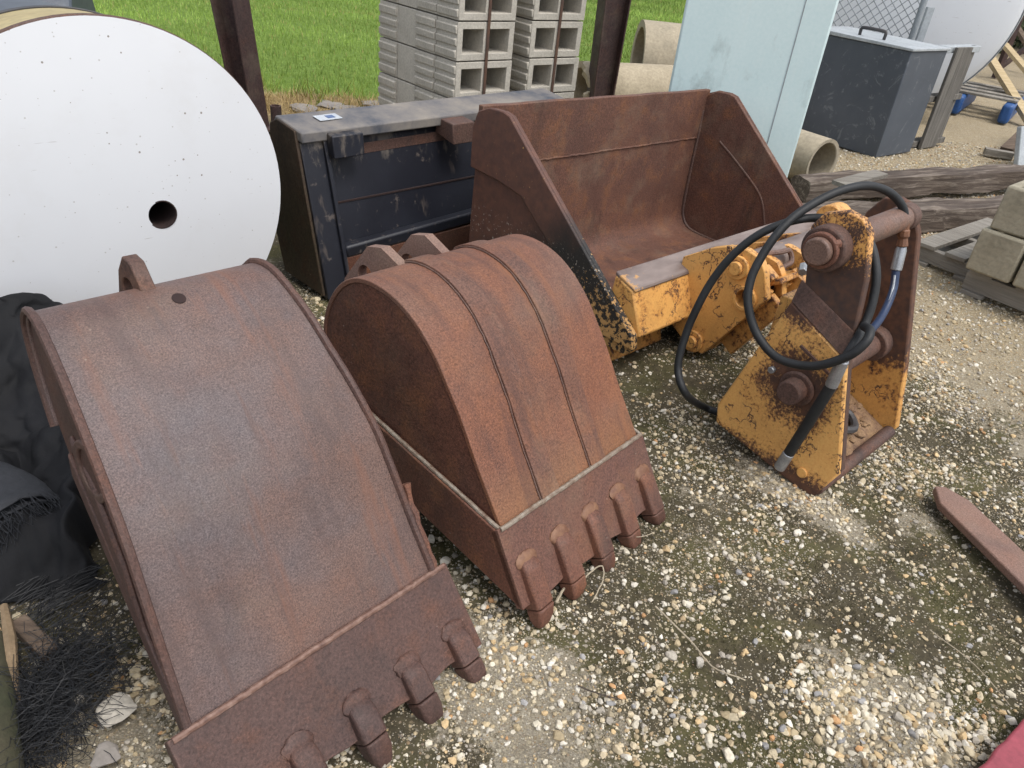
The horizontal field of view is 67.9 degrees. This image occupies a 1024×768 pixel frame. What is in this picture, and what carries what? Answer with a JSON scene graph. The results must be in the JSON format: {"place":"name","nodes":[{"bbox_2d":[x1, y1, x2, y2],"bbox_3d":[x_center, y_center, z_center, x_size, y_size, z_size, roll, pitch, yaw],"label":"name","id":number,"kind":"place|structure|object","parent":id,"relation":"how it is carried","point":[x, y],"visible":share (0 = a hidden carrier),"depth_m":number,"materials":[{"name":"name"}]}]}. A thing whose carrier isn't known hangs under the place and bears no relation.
{"place":"outdoors","nodes":[
{"label":"outdoors","id":0,"kind":"place"},
{"bbox_2d":[270,104,281,121],"bbox_3d":[-1.162,-1.164,3.782,0.052,0.427,0.052,7,32,0],"label":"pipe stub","id":1,"kind":"object","parent":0,"point":[275,109],"visible":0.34,"depth_m":3.67,"materials":[{"name":"brown metal"}]},
{"bbox_2d":[93,0,685,99],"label":"lawn grass","id":2,"kind":"structure","parent":0,"point":[676,10],"depth_m":8.31,"materials":[{"name":"green plant"}]},
{"bbox_2d":[0,0,1023,767],"bbox_3d":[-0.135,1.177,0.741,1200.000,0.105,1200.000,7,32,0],"label":"ground","id":3,"kind":"structure","parent":0,"point":[974,124],"depth_m":1.86,"materials":[{"name":"beige gravel"}]},
{"bbox_2d":[0,633,24,767],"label":"mossy log","id":4,"kind":"object","parent":3,"relation":"on","point":[11,752],"visible":0.67,"depth_m":1.33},
{"bbox_2d":[0,292,106,603],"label":"black tarp","id":5,"kind":"object","parent":3,"relation":"on","point":[55,544],"visible":0.41,"depth_m":1.75,"materials":[{"name":"plastic"}]},
{"bbox_2d":[0,461,60,554],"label":"fabric roll","id":6,"kind":"object","parent":5,"relation":"on","point":[20,489],"visible":0.57,"depth_m":1.67,"materials":[{"name":"black fabric"}]},
{"bbox_2d":[42,0,95,11],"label":"storage tank","id":7,"kind":"object","parent":3,"relation":"on","point":[86,4],"visible":0.02,"depth_m":3.73,"materials":[{"name":"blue metal"}]},
{"bbox_2d":[0,560,157,767],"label":"frayed fibres","id":8,"kind":"object","parent":3,"relation":"on","point":[47,680],"visible":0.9,"depth_m":1.44,"materials":[{"name":"black fabric"}]},
{"bbox_2d":[0,603,20,703],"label":"bark strip","id":9,"kind":"object","parent":8,"relation":"on","point":[9,639],"visible":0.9,"depth_m":1.47,"materials":[{"name":"brown wood"}]},
{"bbox_2d":[13,614,58,662],"bbox_3d":[-0.954,0.508,1.519,0.119,0.037,0.034,24,36,25],"label":"wood chunk","id":10,"kind":"object","parent":8,"relation":"on","point":[28,621],"visible":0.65,"depth_m":1.51,"materials":[{"name":"brown wood"}]},
{"bbox_2d":[67,689,92,706],"bbox_3d":[-0.820,0.595,1.438,0.038,0.028,0.044,24,36,25],"label":"stone","id":11,"kind":"object","parent":3,"relation":"on","point":[80,697],"visible":0.26,"depth_m":1.43,"materials":[{"name":"grey stone"}]},
{"bbox_2d":[73,712,89,724],"bbox_3d":[-0.797,0.619,1.405,0.032,0.020,0.022,-3,33,-14],"label":"stone","id":12,"kind":"object","parent":3,"relation":"on","point":[80,719],"visible":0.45,"depth_m":1.40,"materials":[{"name":"stone"}]},
{"bbox_2d":[82,745,121,767],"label":"stone","id":13,"kind":"object","parent":3,"relation":"on","point":[98,758],"visible":0.99,"depth_m":1.34,"materials":[{"name":"grey stone"}]},
{"bbox_2d":[94,691,134,725],"bbox_3d":[-0.739,0.610,1.420,0.048,0.041,0.066,18,34,18],"label":"stone","id":14,"kind":"object","parent":3,"relation":"on","point":[127,700],"visible":0.95,"depth_m":1.41,"materials":[{"name":"beige stone"}]},
{"bbox_2d":[0,0,280,303],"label":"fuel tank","id":15,"kind":"object","parent":3,"relation":"on","point":[151,146],"visible":0.78,"depth_m":2.10,"materials":[{"name":"white metal"}]},
{"bbox_2d":[210,0,269,131],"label":"steel post","id":16,"kind":"object","parent":3,"relation":"on","point":[233,20],"visible":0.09,"depth_m":4.54,"materials":[{"name":"brown metal"}]},
{"bbox_2d":[20,254,485,767],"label":"digging bucket","id":17,"kind":"object","parent":3,"relation":"on","point":[289,591],"visible":1,"depth_m":1.35,"materials":[{"name":"brown metal"}]},
{"bbox_2d":[291,106,321,112],"bbox_3d":[-1.449,-1.952,5.407,0.234,0.040,0.142,-20,41,-36],"label":"flagstone","id":18,"kind":"object","parent":3,"relation":"on","point":[302,108],"visible":0.73,"depth_m":5.37,"materials":[{"name":"grey stone"}]},
{"bbox_2d":[261,67,371,106],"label":"edge weeds","id":19,"kind":"object","parent":3,"relation":"on","point":[320,90],"visible":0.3,"depth_m":5.72,"materials":[{"name":"green plant"}]},
{"bbox_2d":[263,86,378,114],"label":"straw litter","id":20,"kind":"object","parent":3,"relation":"on","point":[288,98],"visible":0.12,"depth_m":5.59,"materials":[{"name":"beige plant"}]},
{"bbox_2d":[312,101,345,109],"bbox_3d":[-1.325,-2.039,5.556,0.265,0.046,0.218,7,32,0],"label":"flagstone","id":21,"kind":"object","parent":3,"relation":"on","point":[330,104],"visible":0.68,"depth_m":5.52,"materials":[{"name":"grey stone"}]},
{"bbox_2d":[339,104,358,108],"bbox_3d":[-1.173,-1.997,5.520,0.171,0.041,0.241,-6,34,-19],"label":"flagstone","id":22,"kind":"object","parent":3,"relation":"on","point":[346,106],"visible":0.4,"depth_m":5.52,"materials":[{"name":"grey stone"}]},
{"bbox_2d":[360,101,377,105],"bbox_3d":[-1.047,-2.114,5.728,0.206,0.039,0.186,-22,42,-37],"label":"flagstone","id":23,"kind":"object","parent":3,"relation":"on","point":[368,102],"visible":0.4,"depth_m":5.67,"materials":[{"name":"grey stone"}]},
{"bbox_2d":[270,88,564,299],"bbox_3d":[-0.290,-0.887,3.318,1.454,0.621,0.374,-24,43,-39],"label":"skid steer bucket","id":24,"kind":"object","parent":3,"relation":"on","point":[355,182],"visible":0.58,"depth_m":2.99,"materials":[{"name":"blue paint"}]},
{"bbox_2d":[323,233,665,628],"bbox_3d":[-0.047,0.024,1.941,0.866,0.653,0.587,29,36,31],"label":"digging bucket","id":25,"kind":"object","parent":3,"relation":"on","point":[482,372],"visible":0.97,"depth_m":1.76,"materials":[{"name":"brown metal"}]},
{"bbox_2d":[0,137,1023,767],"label":"gravel stones","id":26,"kind":"object","parent":3,"relation":"on","point":[846,717],"visible":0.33,"depth_m":1.71,"materials":[{"name":"beige gravel"}]},
{"bbox_2d":[30,297,1023,767],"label":"moss tufts","id":27,"kind":"object","parent":3,"relation":"on","point":[796,583],"visible":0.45,"depth_m":1.86,"materials":[{"name":"green plant"}]},
{"bbox_2d":[554,588,564,603],"bbox_3d":[0.113,0.489,1.767,0.008,0.020,0.049,21,35,22],"label":"twig","id":28,"kind":"object","parent":3,"relation":"on","point":[556,601],"visible":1,"depth_m":1.76,"materials":[{"name":"beige wood"}]},
{"bbox_2d":[585,565,604,601],"bbox_3d":[0.193,0.467,1.797,0.055,0.038,0.084,27,38,30],"label":"twig","id":29,"kind":"object","parent":3,"relation":"on","point":[602,579],"visible":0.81,"depth_m":1.81,"materials":[{"name":"beige wood"}]},
{"bbox_2d":[578,685,621,700],"bbox_3d":[0.179,0.634,1.556,0.093,0.007,0.008,14,33,11],"label":"twig","id":30,"kind":"object","parent":3,"relation":"on","point":[598,693],"visible":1,"depth_m":1.55,"materials":[{"name":"brown wood"}]},
{"bbox_2d":[587,0,630,96],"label":"steel post","id":31,"kind":"object","parent":3,"relation":"on","point":[611,21],"depth_m":5.59,"materials":[{"name":"brown metal"}]},
{"bbox_2d":[572,61,672,97],"bbox_3d":[1.029,-2.354,6.098,1.182,0.400,0.400,-6,34,-19],"label":"concrete pipe","id":32,"kind":"object","parent":3,"relation":"on","point":[636,78],"visible":0.17,"depth_m":5.90,"materials":[{"name":"beige concrete"}]},
{"bbox_2d":[630,19,680,64],"bbox_3d":[2.058,-2.767,6.715,1.946,0.640,0.640,4,32,-4],"label":"concrete pipe","id":33,"kind":"object","parent":32,"relation":"on","point":[655,42],"visible":0.2,"depth_m":6.37,"materials":[{"name":"beige concrete"}]},
{"bbox_2d":[469,89,850,360],"bbox_3d":[0.784,-0.682,3.122,1.559,0.734,1.181,-22,42,-40],"label":"loader bucket","id":34,"kind":"object","parent":3,"relation":"on","point":[643,215],"visible":0.7,"depth_m":3.21,"materials":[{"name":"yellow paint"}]},
{"bbox_2d":[693,655,704,665],"bbox_3d":[0.406,0.602,1.652,0.023,0.014,0.021,21,35,22],"label":"stone","id":35,"kind":"object","parent":3,"relation":"on","point":[698,660],"visible":1,"depth_m":1.65,"materials":[{"name":"white stone"}]},
{"bbox_2d":[655,606,744,680],"bbox_3d":[0.403,0.579,1.683,0.036,0.010,0.248,-22,42,-37],"label":"twig","id":36,"kind":"object","parent":3,"relation":"on","point":[694,645],"visible":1,"depth_m":1.67,"materials":[{"name":"wood"}]},
{"bbox_2d":[668,0,838,176],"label":"blue cabinet","id":37,"kind":"object","parent":3,"relation":"on","point":[762,59],"visible":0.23,"depth_m":3.80,"materials":[{"name":"metal"}]},
{"bbox_2d":[787,129,838,178],"bbox_3d":[1.809,-1.556,5.056,0.310,0.310,0.620,-16,38,-31],"label":"concrete pipe","id":38,"kind":"object","parent":3,"relation":"on","point":[815,153],"visible":0.22,"depth_m":4.84,"materials":[{"name":"beige concrete"}]},
{"bbox_2d":[716,197,921,495],"bbox_3d":[0.973,-0.147,2.235,0.597,0.808,0.410,-22,42,-38],"label":"quick coupler","id":39,"kind":"object","parent":3,"relation":"on","point":[766,402],"visible":0.79,"depth_m":2.17,"materials":[{"name":"yellow paint"}]},
{"bbox_2d":[674,214,880,471],"bbox_3d":[0.737,-0.117,2.180,0.479,0.740,0.256,27,38,30],"label":"hydraulic hose","id":40,"kind":"object","parent":39,"relation":"hanging from","point":[816,409],"visible":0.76,"depth_m":2.10,"materials":[{"name":"black rubber"}]},
{"bbox_2d":[743,181,909,369],"bbox_3d":[0.879,-0.323,2.103,0.359,0.424,0.547,23,36,24],"label":"hydraulic hose","id":41,"kind":"object","parent":39,"relation":"hanging from","point":[896,268],"visible":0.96,"depth_m":2.07,"materials":[{"name":"black rubber"}]},
{"bbox_2d":[847,409,858,433],"bbox_3d":[1.020,0.111,2.388,0.176,0.070,0.106,-12,37,-27],"label":"shackle","id":42,"kind":"object","parent":39,"relation":"on","point":[853,427],"visible":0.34,"depth_m":2.40,"materials":[{"name":"metal"}]},
{"bbox_2d":[802,26,950,157],"bbox_3d":[2.761,-2.346,5.977,0.557,0.848,0.872,-18,39,-33],"label":"storage bin","id":43,"kind":"object","parent":3,"relation":"on","point":[871,93],"visible":0.93,"depth_m":5.75,"materials":[{"name":"metal"}]},
{"bbox_2d":[832,0,927,39],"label":"chain link gate","id":44,"kind":"structure","parent":3,"relation":"on","point":[918,17],"depth_m":6.23,"materials":[{"name":"grey metal"}]},
{"bbox_2d":[802,195,1003,232],"bbox_3d":[2.341,-0.982,4.412,1.931,0.150,0.219,-7,34,-20],"label":"railroad tie","id":45,"kind":"object","parent":3,"relation":"on","point":[940,214],"visible":0.39,"depth_m":4.41,"materials":[{"name":"wood"}]},
{"bbox_2d":[791,164,1023,202],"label":"railroad tie","id":46,"kind":"object","parent":3,"relation":"on","point":[907,183],"visible":0.83,"depth_m":4.88,"materials":[{"name":"wood"}]},
{"bbox_2d":[831,169,887,186],"bbox_3d":[1.999,-1.179,4.364,0.403,0.047,0.090,-16,38,-31],"label":"splintered board","id":47,"kind":"object","parent":46,"relation":"on","point":[872,175],"visible":0.79,"depth_m":4.35,"materials":[{"name":"grey wood"}]},
{"bbox_2d":[915,7,934,41],"bbox_3d":[3.207,-2.509,6.174,0.052,1.000,0.042,7,32,0],"label":"marker stake","id":48,"kind":"object","parent":3,"relation":"on","point":[924,23],"visible":0.32,"depth_m":5.96,"materials":[{"name":"metal"}]},
{"bbox_2d":[832,0,1023,92],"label":"tank","id":49,"kind":"object","parent":3,"relation":"on","point":[989,27],"visible":0.3,"depth_m":6.65,"materials":[{"name":"white metal"}]},
{"bbox_2d":[911,44,980,148],"bbox_3d":[3.478,-2.315,6.133,0.540,0.765,0.128,-18,39,-33],"label":"wooden pallet","id":50,"kind":"object","parent":3,"relation":"on","point":[946,96],"visible":0.84,"depth_m":6.05,"materials":[{"name":"grey wood"}]},
{"bbox_2d":[919,217,1013,283],"bbox_3d":[2.563,-0.660,3.962,0.855,0.112,0.600,-18,40,-34],"label":"wooden pallet","id":51,"kind":"object","parent":3,"relation":"on","point":[950,250],"visible":0.41,"depth_m":3.88,"materials":[{"name":"grey wood"}]},
{"bbox_2d":[930,630,1009,704],"bbox_3d":[1.034,0.633,1.714,0.016,0.006,0.212,-9,35,-23],"label":"twig","id":52,"kind":"object","parent":3,"relation":"on","point":[971,662],"visible":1,"depth_m":1.72,"materials":[{"name":"brown wood"}]},
{"bbox_2d":[932,486,1023,594],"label":"steel bar","id":53,"kind":"object","parent":3,"relation":"on","point":[992,543],"visible":1,"depth_m":2.06,"materials":[{"name":"brown metal"}]},
{"bbox_2d":[951,81,1023,123],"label":"blue pallet","id":54,"kind":"object","parent":3,"relation":"on","point":[970,91],"visible":0.48,"depth_m":7.69,"materials":[{"name":"plastic"}]},
{"bbox_2d":[988,57,1023,121],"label":"leaning plank","id":55,"kind":"object","parent":54,"relation":"on","point":[1002,77],"visible":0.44,"depth_m":7.86,"materials":[{"name":"beige wood"}]},
{"bbox_2d":[960,270,1023,311],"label":"wooden pallet","id":56,"kind":"object","parent":3,"relation":"on","point":[978,286],"visible":0.56,"depth_m":3.52,"materials":[{"name":"grey wood"}]},
{"bbox_2d":[966,226,1023,282],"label":"concrete block","id":57,"kind":"object","parent":56,"relation":"on","point":[997,254],"depth_m":3.41,"materials":[{"name":"beige concrete"}]},
{"bbox_2d":[990,180,1023,237],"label":"concrete block","id":58,"kind":"object","parent":57,"relation":"on","point":[1009,217],"depth_m":3.34,"materials":[{"name":"beige concrete"}]},
{"bbox_2d":[1013,261,1023,288],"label":"concrete block","id":59,"kind":"object","parent":56,"relation":"on","point":[1018,281],"depth_m":3.36,"materials":[{"name":"beige concrete"}]},
{"bbox_2d":[983,147,1013,159],"bbox_3d":[3.975,-1.885,6.210,0.209,0.050,0.080,17,33,16],"label":"short board","id":60,"kind":"object","parent":3,"relation":"on","point":[998,153],"visible":0.93,"depth_m":6.18,"materials":[{"name":"grey wood"}]},
{"bbox_2d":[979,719,1023,767],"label":"red panel","id":61,"kind":"object","parent":3,"relation":"on","point":[1008,752],"visible":1,"depth_m":1.50,"materials":[{"name":"plastic"}]},
{"bbox_2d":[991,15,1023,77],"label":"rusty frame","id":62,"kind":"object","parent":3,"relation":"on","point":[1004,61],"visible":0.5,"depth_m":10.26,"materials":[{"name":"brown metal"}]},
{"bbox_2d":[999,19,1023,53],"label":"shrub","id":63,"kind":"object","parent":3,"relation":"on","point":[1022,27],"depth_m":13.35,"materials":[{"name":"green plant"}]},
{"bbox_2d":[1000,125,1023,151],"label":"dark board","id":64,"kind":"object","parent":3,"relation":"on","point":[1009,144],"visible":0.33,"depth_m":6.29,"materials":[{"name":"brown wood"}]},
{"bbox_2d":[1002,42,1023,72],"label":"leaning plank","id":65,"kind":"object","parent":3,"relation":"on","point":[1012,53],"visible":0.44,"depth_m":9.91,"materials":[{"name":"beige wood"}]},
{"bbox_2d":[1013,38,1021,46],"bbox_3d":[10.304,-6.914,13.978,2.922,2.945,2.855,12,32,8],"label":"shrub","id":66,"kind":"object","parent":3,"relation":"on","point":[1016,41],"visible":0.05,"depth_m":14.60,"materials":[{"name":"green plant"}]},
{"bbox_2d":[1013,126,1023,164],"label":"white panel","id":67,"kind":"object","parent":3,"relation":"on","point":[1019,153],"visible":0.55,"depth_m":5.80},
{"bbox_2d":[1017,26,1023,45],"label":"leaning plank","id":68,"kind":"object","parent":3,"relation":"on","point":[1020,34],"visible":0.38,"depth_m":11.19,"materials":[{"name":"brown wood"}]},
{"bbox_3d":[-0.075,-1.633,4.944,1.100,0.192,0.866,-19,40,-35],"label":"wooden pallet","id":69,"kind":"object","parent":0,"visible":0},
{"bbox_2d":[378,72,399,104],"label":"concrete block","id":70,"kind":"object","parent":69,"relation":"on","point":[387,89],"depth_m":4.72,"materials":[{"name":"grey concrete"}]},
{"bbox_2d":[378,37,400,76],"bbox_3d":[-0.609,-2.045,4.741,0.408,0.196,0.196,-20,41,-35],"label":"concrete block","id":71,"kind":"object","parent":70,"relation":"on","point":[388,57],"depth_m":4.61,"materials":[{"name":"grey concrete"}]},
{"bbox_2d":[379,0,401,40],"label":"concrete block","id":72,"kind":"object","parent":71,"relation":"on","point":[388,20],"depth_m":4.51,"materials":[{"name":"grey concrete"}]},
{"bbox_2d":[397,79,416,102],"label":"concrete block","id":73,"kind":"object","parent":69,"relation":"on","point":[405,91],"depth_m":4.59,"materials":[{"name":"grey concrete"}]},
{"bbox_2d":[397,43,417,83],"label":"concrete block","id":74,"kind":"object","parent":73,"relation":"on","point":[406,60],"depth_m":4.50,"materials":[{"name":"grey concrete"}]},
{"bbox_2d":[398,5,419,46],"bbox_3d":[-0.457,-2.126,4.515,0.394,0.196,0.196,-20,41,-35],"label":"concrete block","id":75,"kind":"object","parent":74,"relation":"on","point":[407,23],"depth_m":4.40,"materials":[{"name":"grey concrete"}]},
{"bbox_2d":[399,0,417,8],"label":"concrete block","id":76,"kind":"object","parent":75,"relation":"on","point":[411,3],"depth_m":4.32,"materials":[{"name":"grey concrete"}]},
{"bbox_2d":[414,86,437,100],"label":"concrete block","id":77,"kind":"object","parent":69,"relation":"on","point":[421,94],"depth_m":4.46,"materials":[{"name":"grey concrete"}]},
{"bbox_2d":[414,49,438,91],"bbox_3d":[-0.357,-1.859,4.492,0.408,0.196,0.196,-20,41,-35],"label":"concrete block","id":78,"kind":"object","parent":77,"relation":"on","point":[424,68],"depth_m":4.37,"materials":[{"name":"grey concrete"}]},
{"bbox_2d":[415,10,440,53],"bbox_3d":[-0.338,-2.030,4.384,0.408,0.196,0.196,-20,41,-35],"label":"concrete block","id":79,"kind":"object","parent":78,"relation":"on","point":[425,32],"depth_m":4.26,"materials":[{"name":"grey concrete"}]},
{"bbox_2d":[417,0,437,13],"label":"concrete block","id":80,"kind":"object","parent":79,"relation":"on","point":[428,5],"depth_m":4.19,"materials":[{"name":"grey concrete"}]},
{"bbox_2d":[433,94,447,98],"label":"concrete block","id":81,"kind":"object","parent":69,"relation":"on","point":[438,96],"depth_m":4.35,"materials":[{"name":"grey concrete"}]},
{"bbox_2d":[434,56,511,97],"bbox_3d":[-0.227,-1.768,4.370,0.408,0.196,0.196,-20,40,-35],"label":"concrete block","id":82,"kind":"object","parent":81,"relation":"on","point":[453,78],"depth_m":4.31,"materials":[{"name":"grey concrete"}]},
{"bbox_2d":[435,16,514,60],"bbox_3d":[-0.210,-1.938,4.261,0.408,0.196,0.196,-20,40,-35],"label":"concrete block","id":83,"kind":"object","parent":82,"relation":"on","point":[457,40],"depth_m":4.21,"materials":[{"name":"grey concrete"}]},
{"bbox_2d":[437,0,516,20],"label":"concrete block","id":84,"kind":"object","parent":83,"relation":"on","point":[474,10],"depth_m":4.12,"materials":[{"name":"grey concrete"}]},
{"bbox_2d":[509,88,573,98],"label":"concrete block","id":85,"kind":"object","parent":69,"relation":"on","point":[567,94],"depth_m":4.77,"materials":[{"name":"grey concrete"}]},
{"bbox_2d":[508,53,578,91],"bbox_3d":[0.187,-1.927,4.697,0.408,0.196,0.196,-18,39,-34],"label":"concrete block","id":86,"kind":"object","parent":85,"relation":"on","point":[527,73],"depth_m":4.64,"materials":[{"name":"grey concrete"}]},
{"bbox_2d":[512,16,582,57],"bbox_3d":[0.201,-2.097,4.587,0.408,0.196,0.196,-18,39,-33],"label":"concrete block","id":87,"kind":"object","parent":86,"relation":"on","point":[535,38],"depth_m":4.53,"materials":[{"name":"grey concrete"}]},
{"bbox_2d":[516,0,586,19],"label":"concrete block","id":88,"kind":"object","parent":87,"relation":"on","point":[545,9],"depth_m":4.45,"materials":[{"name":"grey concrete"}]},
{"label":"concrete block","id":89,"kind":"object","parent":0,"visible":0},
{"bbox_2d":[482,0,491,93],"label":"packing strap","id":90,"kind":"object","parent":89,"relation":"attached to","point":[487,46],"visible":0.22,"depth_m":4.21,"materials":[{"name":"brown metal"}]},
{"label":"concrete block","id":91,"kind":"object","parent":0,"visible":0},
{"bbox_2d":[551,0,563,91],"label":"packing strap","id":92,"kind":"object","parent":91,"relation":"attached to","point":[557,44],"visible":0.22,"depth_m":4.54,"materials":[{"name":"brown metal"}]}
]}

